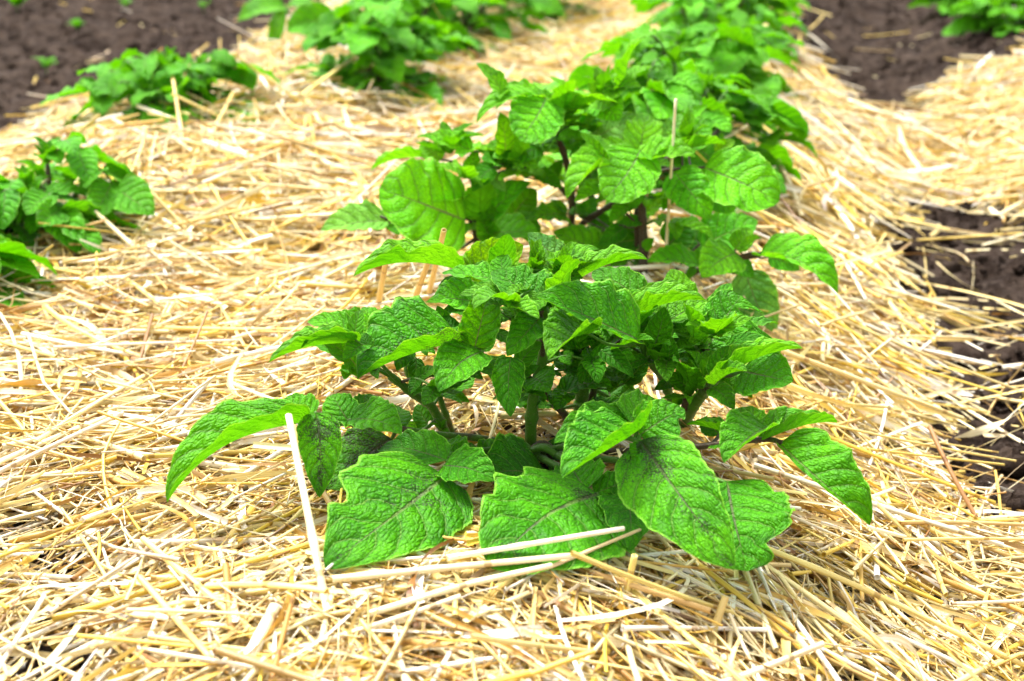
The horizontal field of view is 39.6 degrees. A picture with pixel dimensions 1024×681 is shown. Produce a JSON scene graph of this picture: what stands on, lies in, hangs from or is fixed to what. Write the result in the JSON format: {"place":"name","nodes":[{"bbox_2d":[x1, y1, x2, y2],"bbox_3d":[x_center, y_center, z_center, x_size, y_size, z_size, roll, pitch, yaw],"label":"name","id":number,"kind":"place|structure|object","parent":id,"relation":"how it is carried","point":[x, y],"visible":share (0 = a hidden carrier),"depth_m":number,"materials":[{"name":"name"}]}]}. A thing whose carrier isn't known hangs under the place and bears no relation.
{"place":"outdoors","nodes":[
{"label":"outdoors","id":0,"kind":"place"},
{"bbox_2d":[0,0,1023,680],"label":"soil ground","id":1,"kind":"structure","parent":0,"point":[998,286],"depth_m":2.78,"materials":[{"name":"brown soil"}]},
{"bbox_2d":[9,0,24,10],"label":"seedling","id":2,"kind":"object","parent":1,"relation":"on","point":[16,3],"visible":0.94,"depth_m":3.44,"materials":[{"name":"green plant"}]},
{"bbox_2d":[32,57,56,73],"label":"seedling","id":3,"kind":"object","parent":1,"relation":"on","point":[45,63],"visible":0.98,"depth_m":2.73,"materials":[{"name":"green plant"}]},
{"bbox_2d":[67,18,84,30],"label":"seedling","id":4,"kind":"object","parent":1,"relation":"on","point":[76,22],"visible":0.98,"depth_m":3.15,"materials":[{"name":"green plant"}]},
{"bbox_2d":[121,0,132,8],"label":"seedling","id":5,"kind":"object","parent":1,"relation":"on","point":[125,2],"visible":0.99,"depth_m":3.56,"materials":[{"name":"green plant"}]},
{"bbox_2d":[198,1,209,11],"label":"seedling","id":6,"kind":"object","parent":1,"relation":"on","point":[202,4],"visible":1,"depth_m":3.54,"materials":[{"name":"green plant"}]},
{"bbox_2d":[0,0,1023,680],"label":"straw mulch","id":7,"kind":"object","parent":1,"relation":"on","point":[120,374],"visible":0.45,"depth_m":1.03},
{"bbox_2d":[0,232,57,312],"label":"potato plant","id":8,"kind":"object","parent":7,"relation":"on","point":[15,253],"visible":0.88,"depth_m":1.27,"materials":[{"name":"green plant"}]},
{"bbox_2d":[0,131,154,253],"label":"potato plant","id":9,"kind":"object","parent":7,"relation":"on","point":[27,201],"visible":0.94,"depth_m":1.38,"materials":[{"name":"green plant"}]},
{"bbox_2d":[95,210,153,265],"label":"straw stalk","id":10,"kind":"object","parent":7,"relation":"on","point":[116,231],"visible":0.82,"depth_m":1.36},
{"bbox_2d":[40,46,281,131],"bbox_3d":[-0.453,-0.325,1.839,0.277,0.108,0.272,0,21,0],"label":"potato plant","id":11,"kind":"object","parent":7,"relation":"on","point":[139,81],"visible":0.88,"depth_m":1.81,"materials":[{"name":"green plant"}]},
{"bbox_2d":[137,574,213,657],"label":"straw stalk","id":12,"kind":"object","parent":7,"relation":"on","point":[176,619],"visible":0.94,"depth_m":0.72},
{"bbox_2d":[171,75,185,153],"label":"straw stalk","id":13,"kind":"object","parent":7,"relation":"on","point":[180,124],"visible":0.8,"depth_m":1.73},
{"bbox_2d":[199,92,234,154],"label":"straw stalk","id":14,"kind":"object","parent":7,"relation":"on","point":[214,129],"visible":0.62,"depth_m":1.77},
{"bbox_2d":[243,137,267,145],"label":"straw stalk","id":15,"kind":"object","parent":7,"relation":"on","point":[261,139],"visible":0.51,"depth_m":1.68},
{"bbox_2d":[233,603,280,680],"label":"straw stalk","id":16,"kind":"object","parent":7,"relation":"on","point":[267,621],"visible":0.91,"depth_m":0.70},
{"bbox_2d":[260,75,278,102],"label":"straw stalk","id":17,"kind":"object","parent":7,"relation":"on","point":[263,81],"visible":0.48,"depth_m":2.00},
{"bbox_2d":[238,0,312,47],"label":"broad leaved plant","id":18,"kind":"object","parent":7,"relation":"on","point":[251,8],"visible":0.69,"depth_m":2.53,"materials":[{"name":"green plant"}]},
{"bbox_2d":[285,413,333,631],"bbox_3d":[-0.110,0.096,0.770,0.005,0.069,0.134,-6,21,-15],"label":"straw stalk","id":19,"kind":"object","parent":7,"relation":"on","point":[314,549],"visible":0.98,"depth_m":0.77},
{"bbox_2d":[299,55,356,96],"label":"straw stalk","id":20,"kind":"object","parent":7,"relation":"on","point":[324,78],"visible":0.95,"depth_m":2.00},
{"bbox_2d":[375,264,387,308],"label":"straw stalk","id":21,"kind":"object","parent":7,"relation":"on","point":[381,284],"visible":0.69,"depth_m":1.09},
{"bbox_2d":[283,0,481,110],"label":"potato plant","id":22,"kind":"object","parent":7,"relation":"on","point":[368,44],"visible":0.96,"depth_m":2.08,"materials":[{"name":"green plant"}]},
{"bbox_2d":[332,0,506,53],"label":"potato plant","id":23,"kind":"object","parent":7,"relation":"on","point":[471,6],"visible":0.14,"depth_m":2.40,"materials":[{"name":"green plant"}]},
{"bbox_2d":[413,263,429,295],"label":"straw stalk","id":24,"kind":"object","parent":7,"relation":"on","point":[418,289],"visible":0.4,"depth_m":1.10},
{"bbox_2d":[424,228,446,301],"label":"straw stalk","id":25,"kind":"object","parent":7,"relation":"on","point":[432,278],"visible":0.71,"depth_m":1.14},
{"bbox_2d":[332,553,574,582],"bbox_3d":[-0.029,0.120,0.753,0.130,0.004,0.005,-4,21,-10],"label":"straw stalk","id":26,"kind":"object","parent":7,"relation":"on","point":[430,569],"visible":0.92,"depth_m":0.75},
{"bbox_2d":[369,563,552,616],"bbox_3d":[-0.026,0.129,0.737,0.102,0.008,0.005,-9,22,-22],"label":"straw stalk","id":27,"kind":"object","parent":7,"relation":"on","point":[441,591],"visible":1,"depth_m":0.73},
{"bbox_2d":[413,0,563,41],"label":"potato plant","id":28,"kind":"object","parent":7,"relation":"on","point":[499,22],"visible":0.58,"depth_m":2.66,"materials":[{"name":"green plant"}]},
{"bbox_2d":[165,232,871,573],"bbox_3d":[0.005,0.030,0.874,0.411,0.167,0.296,0,21,0],"label":"potato plant","id":29,"kind":"object","parent":7,"relation":"on","point":[628,325],"visible":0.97,"depth_m":0.86,"materials":[{"name":"green plant"}]},
{"bbox_2d":[447,526,624,560],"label":"straw stalk","id":30,"kind":"object","parent":29,"relation":"on","point":[509,547],"visible":1,"depth_m":0.76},
{"bbox_2d":[553,528,640,567],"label":"straw stalk","id":31,"kind":"object","parent":29,"relation":"on","point":[584,552],"visible":0.94,"depth_m":0.78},
{"bbox_2d":[483,0,599,27],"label":"potato plant","id":32,"kind":"object","parent":7,"relation":"on","point":[563,14],"visible":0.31,"depth_m":2.90,"materials":[{"name":"green plant"}]},
{"bbox_2d":[321,36,837,332],"bbox_3d":[0.065,-0.142,1.266,0.442,0.248,0.197,3,21,9],"label":"potato plant","id":33,"kind":"object","parent":7,"relation":"on","point":[429,197],"visible":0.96,"depth_m":1.24,"materials":[{"name":"green plant"}]},
{"bbox_2d":[665,98,676,244],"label":"straw stalk","id":34,"kind":"object","parent":33,"relation":"on","point":[671,171],"visible":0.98,"depth_m":1.22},
{"bbox_2d":[563,580,600,641],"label":"straw stalk","id":35,"kind":"object","parent":7,"relation":"on","point":[580,608],"visible":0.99,"depth_m":0.75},
{"bbox_2d":[624,554,637,593],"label":"straw stalk","id":36,"kind":"object","parent":7,"relation":"on","point":[632,564],"visible":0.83,"depth_m":0.77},
{"bbox_2d":[547,22,817,193],"bbox_3d":[0.182,-0.250,1.544,0.288,0.186,0.279,16,26,36],"label":"potato plant","id":37,"kind":"object","parent":7,"relation":"on","point":[672,80],"visible":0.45,"depth_m":1.52,"materials":[{"name":"green plant"}]},
{"bbox_2d":[600,14,803,142],"bbox_3d":[0.238,-0.342,1.850,0.296,0.170,0.279,0,21,0],"label":"potato plant","id":38,"kind":"object","parent":7,"relation":"on","point":[727,48],"visible":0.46,"depth_m":1.78,"materials":[{"name":"green plant"}]},
{"bbox_2d":[612,0,803,98],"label":"potato plant","id":39,"kind":"object","parent":7,"relation":"on","point":[712,12],"visible":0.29,"depth_m":2.14,"materials":[{"name":"green plant"}]},
{"bbox_2d":[707,595,728,636],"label":"straw stalk","id":40,"kind":"object","parent":7,"relation":"on","point":[720,610],"visible":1,"depth_m":0.77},
{"bbox_2d":[635,0,810,50],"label":"potato plant","id":41,"kind":"object","parent":7,"relation":"on","point":[747,7],"visible":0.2,"depth_m":2.46,"materials":[{"name":"green plant"}]},
{"bbox_2d":[670,1,807,36],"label":"potato plant","id":42,"kind":"object","parent":7,"relation":"on","point":[803,28],"visible":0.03,"depth_m":2.76,"materials":[{"name":"green plant"}]},
{"bbox_2d":[768,546,1023,667],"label":"straw stalk","id":43,"kind":"object","parent":7,"relation":"on","point":[853,584],"visible":0.76,"depth_m":0.83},
{"bbox_2d":[873,496,960,546],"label":"straw stalk","id":44,"kind":"object","parent":7,"relation":"on","point":[931,529],"visible":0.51,"depth_m":0.96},
{"bbox_2d":[908,0,1019,13],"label":"potato plant","id":45,"kind":"object","parent":1,"relation":"on","point":[943,3],"visible":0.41,"depth_m":3.30,"materials":[{"name":"green plant"}]},
{"bbox_2d":[942,0,1023,35],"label":"potato plant","id":46,"kind":"object","parent":1,"relation":"on","point":[963,24],"visible":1,"depth_m":2.86,"materials":[{"name":"green plant"}]}
]}

